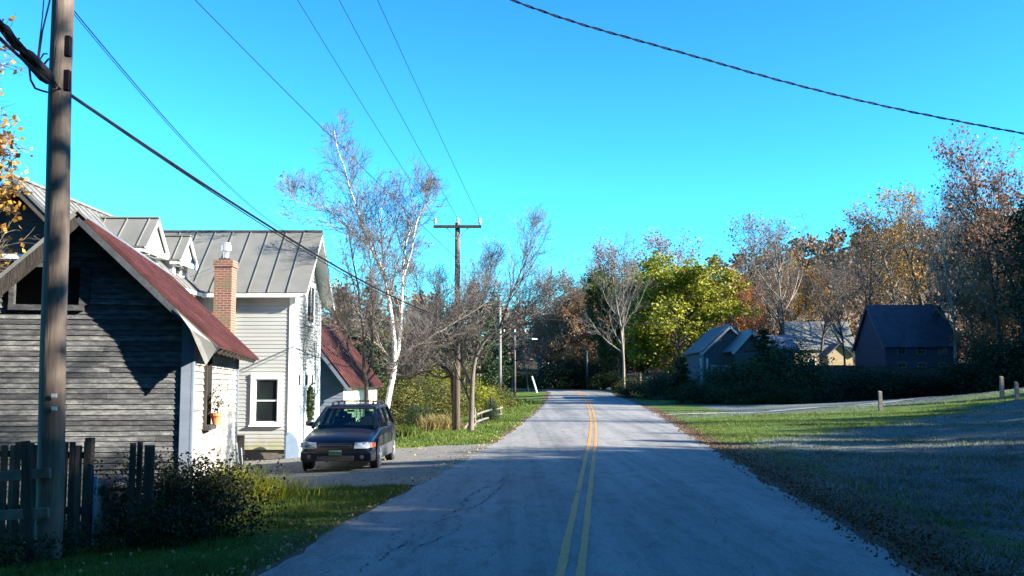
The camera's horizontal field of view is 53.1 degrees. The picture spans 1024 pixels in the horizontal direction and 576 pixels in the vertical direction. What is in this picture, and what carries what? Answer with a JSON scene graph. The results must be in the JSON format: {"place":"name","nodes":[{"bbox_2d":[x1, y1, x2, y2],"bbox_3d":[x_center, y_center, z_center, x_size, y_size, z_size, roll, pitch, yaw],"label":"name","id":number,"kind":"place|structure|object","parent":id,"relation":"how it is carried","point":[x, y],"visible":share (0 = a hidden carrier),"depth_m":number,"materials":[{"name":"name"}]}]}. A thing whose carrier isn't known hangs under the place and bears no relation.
{"place":"outdoors","nodes":[
{"label":"outdoors","id":0,"kind":"place"},
{"bbox_2d":[244,444,491,488],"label":"driveway","id":1,"kind":"structure","parent":0,"point":[399,467],"depth_m":24.11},
{"bbox_2d":[2,411,531,575],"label":"scattered leaves","id":2,"kind":"object","parent":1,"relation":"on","point":[247,558],"visible":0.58,"depth_m":13.97,"materials":[{"name":"plant"}]},
{"bbox_2d":[300,400,395,470],"bbox_3d":[-3.961,3.615,25.426,1.997,1.610,4.712,0,-5,1],"label":"parked car","id":3,"kind":"object","parent":1,"relation":"on","point":[344,431],"visible":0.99,"depth_m":24.10,"materials":[{"name":"blue paint"}]},
{"bbox_2d":[0,0,1023,335],"label":"sky","id":4,"kind":"structure","parent":0,"point":[529,107],"materials":[{"name":"blue"}]},
{"bbox_2d":[4,248,1023,575],"bbox_3d":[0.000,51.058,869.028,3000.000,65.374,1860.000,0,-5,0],"label":"ground","id":5,"kind":"structure","parent":0,"point":[660,406],"depth_m":26.46,"materials":[{"name":"green plant"}]},
{"bbox_2d":[0,15,40,271],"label":"orange maple","id":6,"kind":"object","parent":5,"relation":"on","point":[14,188],"visible":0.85,"depth_m":17.35,"materials":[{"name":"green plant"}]},
{"bbox_2d":[0,441,50,563],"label":"rail fence","id":7,"kind":"object","parent":5,"relation":"on","point":[26,474],"visible":0.84,"depth_m":11.48,"materials":[{"name":"grey wood"}]},
{"bbox_2d":[0,522,68,575],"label":"weeds","id":8,"kind":"object","parent":5,"relation":"on","point":[8,556],"visible":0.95,"depth_m":11.10,"materials":[{"name":"green plant"}]},
{"bbox_2d":[0,437,94,546],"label":"picket fence","id":9,"kind":"object","parent":5,"relation":"on","point":[75,455],"visible":0.4,"depth_m":12.73,"materials":[{"name":"grey wood"}]},
{"bbox_2d":[34,0,74,562],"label":"utility pole","id":10,"kind":"object","parent":5,"relation":"on","point":[52,401],"visible":0.92,"depth_m":11.85,"materials":[{"name":"wood"}]},
{"bbox_2d":[0,0,53,92],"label":"cable bundle","id":11,"kind":"object","parent":10,"relation":"attached to","point":[15,45],"visible":0.88,"depth_m":11.16,"materials":[{"name":"black rubber"}]},
{"bbox_2d":[53,83,450,319],"bbox_3d":[-3.876,-0.485,27.173,0.042,1.010,30.728,-1,-5,6],"label":"overhead wire","id":12,"kind":"object","parent":10,"relation":"attached to","point":[207,186],"visible":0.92,"depth_m":17.48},
{"bbox_2d":[5,516,137,559],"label":"weeds","id":13,"kind":"object","parent":5,"relation":"on","point":[68,544],"visible":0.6,"depth_m":12.04,"materials":[{"name":"green plant"}]},
{"bbox_2d":[95,475,128,536],"bbox_3d":[-5.372,2.920,13.788,0.520,0.780,0.512,0,-5,0],"label":"dark barrel","id":14,"kind":"object","parent":5,"relation":"on","point":[99,506],"visible":0.46,"depth_m":13.58,"materials":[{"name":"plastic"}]},
{"bbox_2d":[0,210,258,529],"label":"weathered shed","id":15,"kind":"structure","parent":5,"relation":"on","point":[155,352],"depth_m":14.80,"materials":[{"name":"grey wood"}]},
{"bbox_2d":[8,261,90,310],"bbox_3d":[-6.680,-0.010,14.888,1.120,0.740,0.460,1,-5,-10],"label":"window","id":16,"kind":"structure","parent":15,"relation":"in","point":[28,290],"depth_m":14.98,"materials":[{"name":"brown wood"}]},
{"bbox_2d":[201,355,215,430],"bbox_3d":[-4.977,1.702,16.814,0.175,1.230,0.840,1,-5,-10],"label":"window","id":17,"kind":"structure","parent":15,"relation":"in","point":[207,426],"depth_m":16.61,"materials":[{"name":"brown wood"}]},
{"bbox_2d":[127,441,154,546],"bbox_3d":[-4.560,2.568,12.585,0.295,1.356,0.080,2,-6,-21],"label":"picket fence","id":18,"kind":"object","parent":5,"relation":"on","point":[149,465],"visible":0.62,"depth_m":12.58,"materials":[{"name":"grey wood"}]},
{"bbox_2d":[0,174,334,460],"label":"farmhouse","id":19,"kind":"object","parent":5,"relation":"on","point":[252,290],"visible":0.49,"depth_m":31.25,"materials":[{"name":"white painted wood siding"},{"name":"grey metal"},{"name":"brick"}]},
{"bbox_2d":[248,374,282,426],"bbox_3d":[-7.465,3.404,31.098,1.020,1.596,0.120,0,-5,0],"label":"window","id":20,"kind":"structure","parent":19,"relation":"in","point":[266,389],"depth_m":31.12,"materials":[{"name":"white glass"}]},
{"bbox_2d":[86,446,264,550],"bbox_3d":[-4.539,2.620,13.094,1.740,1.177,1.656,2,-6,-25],"label":"weeds","id":21,"kind":"object","parent":5,"relation":"on","point":[179,496],"visible":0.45,"depth_m":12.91,"materials":[{"name":"green plant"}]},
{"bbox_2d":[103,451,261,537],"bbox_3d":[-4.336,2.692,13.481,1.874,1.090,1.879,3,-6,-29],"label":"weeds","id":22,"kind":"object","parent":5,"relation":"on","point":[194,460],"visible":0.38,"depth_m":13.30,"materials":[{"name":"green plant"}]},
{"bbox_2d":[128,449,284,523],"bbox_3d":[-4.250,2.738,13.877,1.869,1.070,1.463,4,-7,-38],"label":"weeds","id":23,"kind":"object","parent":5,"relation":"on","point":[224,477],"visible":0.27,"depth_m":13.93,"materials":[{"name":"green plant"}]},
{"bbox_2d":[0,481,416,575],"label":"verge grass","id":24,"kind":"structure","parent":5,"relation":"on","point":[186,567],"depth_m":11.95,"materials":[{"name":"green plant"}]},
{"bbox_2d":[154,454,288,519],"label":"weeds","id":25,"kind":"object","parent":5,"relation":"on","point":[250,491],"visible":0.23,"depth_m":14.80,"materials":[{"name":"green plant"}]},
{"bbox_2d":[154,483,310,542],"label":"weeds","id":26,"kind":"object","parent":5,"relation":"on","point":[230,514],"visible":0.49,"depth_m":12.92,"materials":[{"name":"green plant"}]},
{"bbox_2d":[221,471,337,504],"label":"ornamental grass","id":27,"kind":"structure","parent":5,"relation":"on","point":[285,492],"depth_m":17.22,"materials":[{"name":"green plant"}]},
{"bbox_2d":[284,431,301,458],"bbox_3d":[-6.519,4.716,30.553,0.499,0.873,0.320,0,-5,0],"label":"rounded cover","id":28,"kind":"object","parent":5,"relation":"on","point":[292,449],"visible":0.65,"depth_m":30.40,"materials":[{"name":"blue plastic"}]},
{"bbox_2d":[319,324,384,414],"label":"red roofed barn","id":29,"kind":"structure","parent":5,"relation":"on","point":[340,379],"depth_m":39.79,"materials":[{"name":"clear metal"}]},
{"bbox_2d":[300,198,444,402],"bbox_3d":[-4.452,0.996,32.481,5.212,7.693,2.987,-1,-6,15],"label":"slender bare tree","id":30,"kind":"object","parent":5,"relation":"on","point":[373,306],"visible":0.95,"depth_m":32.35,"materials":[{"name":"grey plant"}]},
{"bbox_2d":[348,277,402,385],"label":"pine tree","id":31,"kind":"object","parent":5,"relation":"on","point":[381,375],"visible":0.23,"depth_m":77.73,"materials":[{"name":"green plant"}]},
{"bbox_2d":[268,109,519,408],"bbox_3d":[-3.899,-0.540,34.247,8.392,11.267,4.417,0,-5,0],"label":"birch tree","id":32,"kind":"object","parent":5,"relation":"on","point":[413,229],"visible":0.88,"depth_m":34.13,"materials":[{"name":"white plant"}]},
{"bbox_2d":[377,373,438,426],"bbox_3d":[-5.443,5.441,49.645,4.298,2.694,4.544,1,-5,-13],"label":"bush","id":33,"kind":"object","parent":5,"relation":"on","point":[399,402],"visible":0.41,"depth_m":49.25,"materials":[{"name":"green plant"}]},
{"bbox_2d":[395,402,438,427],"bbox_3d":[-4.326,5.755,46.635,2.298,1.344,2.148,1,-5,-11],"label":"bush","id":34,"kind":"object","parent":5,"relation":"on","point":[415,416],"visible":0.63,"depth_m":46.48,"materials":[{"name":"green plant"}]},
{"bbox_2d":[401,371,467,418],"bbox_3d":[-4.392,5.875,55.663,4.601,2.728,4.352,4,-7,-40],"label":"bush","id":35,"kind":"object","parent":5,"relation":"on","point":[437,402],"visible":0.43,"depth_m":55.29,"materials":[{"name":"green plant"}]},
{"bbox_2d":[378,249,500,429],"bbox_3d":[-2.914,2.195,42.697,5.487,7.602,3.884,0,-5,0],"label":"old apple tree","id":36,"kind":"object","parent":5,"relation":"on","point":[443,367],"visible":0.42,"depth_m":42.55,"materials":[{"name":"brown plant"}]},
{"bbox_2d":[416,412,466,429],"bbox_3d":[-2.874,5.670,43.639,2.808,0.738,2.521,0,-5,0],"label":"dry grass bush","id":37,"kind":"object","parent":5,"relation":"on","point":[439,422],"visible":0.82,"depth_m":43.39,"materials":[{"name":"beige plant"}]},
{"bbox_2d":[433,218,480,429],"bbox_3d":[-2.281,1.645,42.482,2.004,9.177,0.400,0,-5,0],"label":"utility pole","id":38,"kind":"object","parent":5,"relation":"on","point":[457,226],"visible":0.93,"depth_m":42.49,"materials":[{"name":"brown wood"}]},
{"bbox_2d":[395,401,543,448],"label":"lawn grass","id":39,"kind":"structure","parent":5,"relation":"on","point":[447,436],"depth_m":39.29,"materials":[{"name":"green plant"}]},
{"bbox_2d":[440,285,515,384],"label":"pine tree","id":40,"kind":"object","parent":5,"relation":"on","point":[491,361],"visible":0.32,"depth_m":95.58,"materials":[{"name":"green plant"}]},
{"bbox_2d":[461,378,508,412],"bbox_3d":[-2.003,6.439,61.626,3.618,2.268,3.825,0,-5,-3],"label":"bush","id":41,"kind":"object","parent":5,"relation":"on","point":[485,393],"visible":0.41,"depth_m":61.30,"materials":[{"name":"green plant"}]},
{"bbox_2d":[383,202,592,429],"bbox_3d":[-1.083,1.062,41.383,8.668,9.304,3.546,0,-5,0],"label":"apple tree","id":42,"kind":"object","parent":5,"relation":"on","point":[539,300],"visible":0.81,"depth_m":41.32,"materials":[{"name":"brown plant"}]},
{"bbox_2d":[476,292,528,390],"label":"pine tree","id":43,"kind":"object","parent":5,"relation":"on","point":[506,372],"visible":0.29,"depth_m":117.41,"materials":[{"name":"green plant"}]},
{"bbox_2d":[496,304,556,388],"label":"brown tree","id":44,"kind":"object","parent":5,"relation":"on","point":[518,348],"visible":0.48,"depth_m":150.66,"materials":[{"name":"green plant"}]},
{"bbox_2d":[518,362,591,389],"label":"bush","id":45,"kind":"object","parent":5,"relation":"on","point":[549,381],"visible":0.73,"depth_m":140.04,"materials":[{"name":"green plant"}]},
{"bbox_2d":[528,276,584,366],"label":"brown tree","id":46,"kind":"object","parent":5,"relation":"on","point":[559,322],"visible":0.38,"depth_m":148.68,"materials":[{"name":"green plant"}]},
{"bbox_2d":[535,356,607,388],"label":"bush","id":47,"kind":"object","parent":5,"relation":"on","point":[568,365],"visible":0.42,"depth_m":141.43,"materials":[{"name":"green plant"}]},
{"bbox_2d":[543,266,611,370],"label":"brown tree","id":48,"kind":"object","parent":5,"relation":"on","point":[572,350],"visible":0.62,"depth_m":144.06,"materials":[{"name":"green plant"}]},
{"bbox_2d":[556,359,622,389],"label":"bush","id":49,"kind":"object","parent":5,"relation":"on","point":[596,369],"visible":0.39,"depth_m":140.41,"materials":[{"name":"green plant"}]},
{"bbox_2d":[583,369,628,388],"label":"bush","id":50,"kind":"object","parent":5,"relation":"on","point":[598,378],"visible":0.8,"depth_m":136.62,"materials":[{"name":"green plant"}]},
{"bbox_2d":[574,225,658,387],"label":"bare tree","id":51,"kind":"object","parent":5,"relation":"on","point":[623,309],"visible":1,"depth_m":104.32,"materials":[{"name":"grey plant"}]},
{"bbox_2d":[586,235,651,382],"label":"russet tree","id":52,"kind":"object","parent":5,"relation":"on","point":[634,263],"visible":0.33,"depth_m":150.53,"materials":[{"name":"brown plant"}]},
{"bbox_2d":[576,266,672,381],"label":"maple tree","id":53,"kind":"object","parent":5,"relation":"on","point":[606,349],"visible":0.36,"depth_m":127.74,"materials":[{"name":"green plant"}]},
{"bbox_2d":[609,374,665,396],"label":"bush","id":54,"kind":"object","parent":5,"relation":"on","point":[623,392],"visible":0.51,"depth_m":90.95,"materials":[{"name":"green plant"}]},
{"bbox_2d":[321,273,962,361],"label":"distant woods","id":55,"kind":"object","parent":5,"relation":"on","point":[414,295],"visible":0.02,"depth_m":246.16,"materials":[{"name":"brown plant"}]},
{"bbox_2d":[633,372,689,399],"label":"bush","id":56,"kind":"object","parent":5,"relation":"on","point":[656,387],"visible":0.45,"depth_m":83.13,"materials":[{"name":"green plant"}]},
{"bbox_2d":[640,224,714,337],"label":"russet tree","id":57,"kind":"object","parent":5,"relation":"on","point":[660,244],"visible":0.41,"depth_m":157.45,"materials":[{"name":"brown plant"}]},
{"bbox_2d":[663,356,701,401],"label":"evergreen shrub","id":58,"kind":"object","parent":5,"relation":"on","point":[682,377],"visible":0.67,"depth_m":73.04,"materials":[{"name":"green plant"}]},
{"bbox_2d":[608,249,766,374],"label":"maple tree","id":59,"kind":"object","parent":5,"relation":"on","point":[690,287],"visible":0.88,"depth_m":116.54,"materials":[{"name":"green plant"}]},
{"bbox_2d":[666,382,717,403],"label":"bush","id":60,"kind":"object","parent":5,"relation":"on","point":[694,391],"visible":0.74,"depth_m":70.91,"materials":[{"name":"green plant"}]},
{"bbox_2d":[684,363,743,403],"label":"bush","id":61,"kind":"object","parent":5,"relation":"on","point":[707,378],"visible":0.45,"depth_m":71.57,"materials":[{"name":"green plant"}]},
{"bbox_2d":[682,323,767,401],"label":"gabled house","id":62,"kind":"structure","parent":5,"relation":"on","point":[712,346],"depth_m":80.81,"materials":[{"name":"blue wood"}]},
{"bbox_2d":[694,378,779,404],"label":"bush","id":63,"kind":"object","parent":5,"relation":"on","point":[729,394],"visible":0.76,"depth_m":68.63,"materials":[{"name":"green plant"}]},
{"bbox_2d":[711,264,769,334],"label":"orange tree","id":64,"kind":"object","parent":5,"relation":"on","point":[742,326],"visible":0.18,"depth_m":137.00,"materials":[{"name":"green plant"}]},
{"bbox_2d":[700,353,797,404],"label":"bush","id":65,"kind":"object","parent":5,"relation":"on","point":[756,369],"visible":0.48,"depth_m":70.27,"materials":[{"name":"green plant"}]},
{"bbox_2d":[732,283,777,333],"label":"orange tree","id":66,"kind":"object","parent":5,"relation":"on","point":[751,303],"visible":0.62,"depth_m":128.41,"materials":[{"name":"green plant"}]},
{"bbox_2d":[719,207,796,330],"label":"beige tree","id":67,"kind":"object","parent":5,"relation":"on","point":[750,224],"visible":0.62,"depth_m":146.34,"materials":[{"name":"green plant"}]},
{"bbox_2d":[722,248,795,334],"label":"brown tree","id":68,"kind":"object","parent":5,"relation":"on","point":[787,301],"visible":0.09,"depth_m":163.32,"materials":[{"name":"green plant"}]},
{"bbox_2d":[737,328,791,393],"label":"evergreen shrub","id":69,"kind":"object","parent":5,"relation":"on","point":[763,334],"visible":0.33,"depth_m":72.60,"materials":[{"name":"green plant"}]},
{"bbox_2d":[721,378,826,404],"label":"bush","id":70,"kind":"object","parent":5,"relation":"on","point":[785,395],"visible":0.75,"depth_m":68.25,"materials":[{"name":"green plant"}]},
{"bbox_2d":[729,208,820,334],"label":"bare tree","id":71,"kind":"object","parent":5,"relation":"on","point":[783,309],"visible":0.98,"depth_m":125.78,"materials":[{"name":"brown plant"}]},
{"bbox_2d":[751,252,814,334],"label":"bare tree","id":72,"kind":"object","parent":5,"relation":"on","point":[775,300],"visible":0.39,"depth_m":159.63,"materials":[{"name":"brown plant"}]},
{"bbox_2d":[738,333,841,403],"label":"bush","id":73,"kind":"object","parent":5,"relation":"on","point":[812,380],"visible":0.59,"depth_m":70.87,"materials":[{"name":"green plant"}]},
{"bbox_2d":[634,220,974,320],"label":"hillside woods","id":74,"kind":"object","parent":5,"relation":"on","point":[836,238],"visible":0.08,"depth_m":444.29,"materials":[{"name":"brown plant"}]},
{"bbox_2d":[774,250,849,326],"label":"golden tree","id":75,"kind":"object","parent":5,"relation":"on","point":[803,295],"visible":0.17,"depth_m":176.29,"materials":[{"name":"orange plant"}]},
{"bbox_2d":[778,321,854,364],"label":"sunlit barn","id":76,"kind":"structure","parent":5,"relation":"on","point":[806,331],"depth_m":154.09,"materials":[{"name":"cream painted wood siding"},{"name":"grey roof shingles"}]},
{"bbox_2d":[788,242,863,352],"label":"bare tree","id":77,"kind":"object","parent":5,"relation":"on","point":[817,291],"visible":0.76,"depth_m":150.18,"materials":[{"name":"brown plant"}]},
{"bbox_2d":[816,343,854,364],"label":"lean to shed","id":78,"kind":"object","parent":5,"relation":"on","point":[836,349],"visible":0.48,"depth_m":144.72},
{"bbox_2d":[652,411,1023,575],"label":"fallen leaves","id":79,"kind":"object","parent":5,"relation":"on","point":[914,550],"visible":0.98,"depth_m":13.69,"materials":[{"name":"brown plant"}]},
{"bbox_2d":[810,257,867,374],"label":"bare tree","id":80,"kind":"object","parent":5,"relation":"on","point":[837,281],"visible":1,"depth_m":111.71,"materials":[{"name":"beige plant"}]},
{"bbox_2d":[660,388,1023,575],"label":"frosty grass","id":81,"kind":"structure","parent":5,"relation":"on","point":[1015,461],"depth_m":21.46,"materials":[{"name":"green plant"}]},
{"bbox_2d":[809,259,874,331],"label":"russet tree","id":82,"kind":"object","parent":5,"relation":"on","point":[856,301],"visible":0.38,"depth_m":172.05,"materials":[{"name":"brown plant"}]},
{"bbox_2d":[661,387,1023,575],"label":"bank grass","id":83,"kind":"structure","parent":5,"relation":"on","point":[824,424],"depth_m":30.21,"materials":[{"name":"green plant"}]},
{"bbox_2d":[794,370,902,399],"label":"bush","id":84,"kind":"object","parent":5,"relation":"on","point":[847,382],"visible":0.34,"depth_m":75.01,"materials":[{"name":"green plant"}]},
{"bbox_2d":[702,301,1006,360],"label":"brown understorey","id":85,"kind":"object","parent":5,"relation":"on","point":[959,324],"visible":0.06,"depth_m":159.34,"materials":[{"name":"brown plant"}]},
{"bbox_2d":[828,214,906,316],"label":"bare tree","id":86,"kind":"object","parent":5,"relation":"on","point":[868,290],"visible":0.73,"depth_m":138.32,"materials":[{"name":"beige plant"}]},
{"bbox_2d":[827,361,934,398],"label":"bush","id":87,"kind":"object","parent":5,"relation":"on","point":[884,374],"visible":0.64,"depth_m":75.99,"materials":[{"name":"green plant"}]},
{"bbox_2d":[849,225,912,307],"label":"russet tree","id":88,"kind":"object","parent":5,"relation":"on","point":[877,269],"visible":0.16,"depth_m":152.42,"materials":[{"name":"brown plant"}]},
{"bbox_2d":[841,197,933,304],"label":"golden tree","id":89,"kind":"object","parent":5,"relation":"on","point":[891,265],"visible":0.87,"depth_m":137.26,"materials":[{"name":"brown plant"}]},
{"bbox_2d":[843,180,955,304],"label":"golden tree","id":90,"kind":"object","parent":5,"relation":"on","point":[910,207],"visible":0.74,"depth_m":137.44,"materials":[{"name":"brown plant"}]},
{"bbox_2d":[851,305,961,367],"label":"dark blue house","id":91,"kind":"structure","parent":5,"relation":"on","point":[911,336],"depth_m":126.14,"materials":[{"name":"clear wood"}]},
{"bbox_2d":[865,212,951,304],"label":"bare tree","id":92,"kind":"object","parent":5,"relation":"on","point":[901,300],"visible":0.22,"depth_m":149.31,"materials":[{"name":"beige plant"}]},
{"bbox_2d":[898,368,982,395],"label":"bush","id":93,"kind":"object","parent":5,"relation":"on","point":[944,385],"visible":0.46,"depth_m":76.62,"materials":[{"name":"green plant"}]},
{"bbox_2d":[895,174,987,368],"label":"bare tree","id":94,"kind":"object","parent":5,"relation":"on","point":[950,296],"visible":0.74,"depth_m":112.70,"materials":[{"name":"brown plant"}]},
{"bbox_2d":[907,188,1004,360],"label":"bare tree","id":95,"kind":"object","parent":5,"relation":"on","point":[950,277],"visible":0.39,"depth_m":119.06,"materials":[{"name":"beige plant"}]},
{"bbox_2d":[917,350,1013,395],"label":"bush","id":96,"kind":"object","parent":5,"relation":"on","point":[956,367],"visible":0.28,"depth_m":76.38,"materials":[{"name":"green plant"}]},
{"bbox_2d":[925,186,1023,339],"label":"roadside tree","id":97,"kind":"object","parent":5,"relation":"on","point":[944,300],"visible":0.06,"depth_m":125.46,"materials":[{"name":"brown plant"}]},
{"bbox_2d":[926,330,1023,394],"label":"bush","id":98,"kind":"object","parent":5,"relation":"on","point":[979,350],"visible":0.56,"depth_m":74.25,"materials":[{"name":"green plant"}]},
{"bbox_2d":[928,119,1023,346],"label":"russet tree","id":99,"kind":"object","parent":5,"relation":"on","point":[960,168],"visible":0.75,"depth_m":87.86,"materials":[{"name":"brown plant"}]},
{"bbox_2d":[932,157,1023,341],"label":"russet tree","id":100,"kind":"object","parent":5,"relation":"on","point":[993,216],"visible":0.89,"depth_m":86.26,"materials":[{"name":"brown plant"}]},
{"bbox_2d":[948,270,1009,357],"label":"brown tree","id":101,"kind":"object","parent":5,"relation":"on","point":[962,302],"visible":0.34,"depth_m":103.75,"materials":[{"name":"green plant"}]},
{"bbox_2d":[949,321,1023,394],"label":"bush","id":102,"kind":"object","parent":5,"relation":"on","point":[1009,351],"visible":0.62,"depth_m":73.04,"materials":[{"name":"green plant"}]},
{"bbox_2d":[969,255,1023,353],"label":"brown tree","id":103,"kind":"object","parent":5,"relation":"on","point":[1002,321],"visible":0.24,"depth_m":98.20,"materials":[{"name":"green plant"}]},
{"bbox_2d":[985,193,1023,325],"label":"roadside tree","id":104,"kind":"object","parent":5,"relation":"on","point":[1019,221],"visible":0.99,"depth_m":75.99,"materials":[{"name":"brown plant"}]},
{"bbox_2d":[258,389,921,575],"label":"road","id":105,"kind":"structure","parent":0,"point":[566,482],"depth_m":14.00,"materials":[{"name":"grey asphalt"}]},
{"bbox_2d":[510,0,1023,134],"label":"overhead wire","id":106,"kind":"object","parent":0,"point":[692,55],"visible":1,"depth_m":16.03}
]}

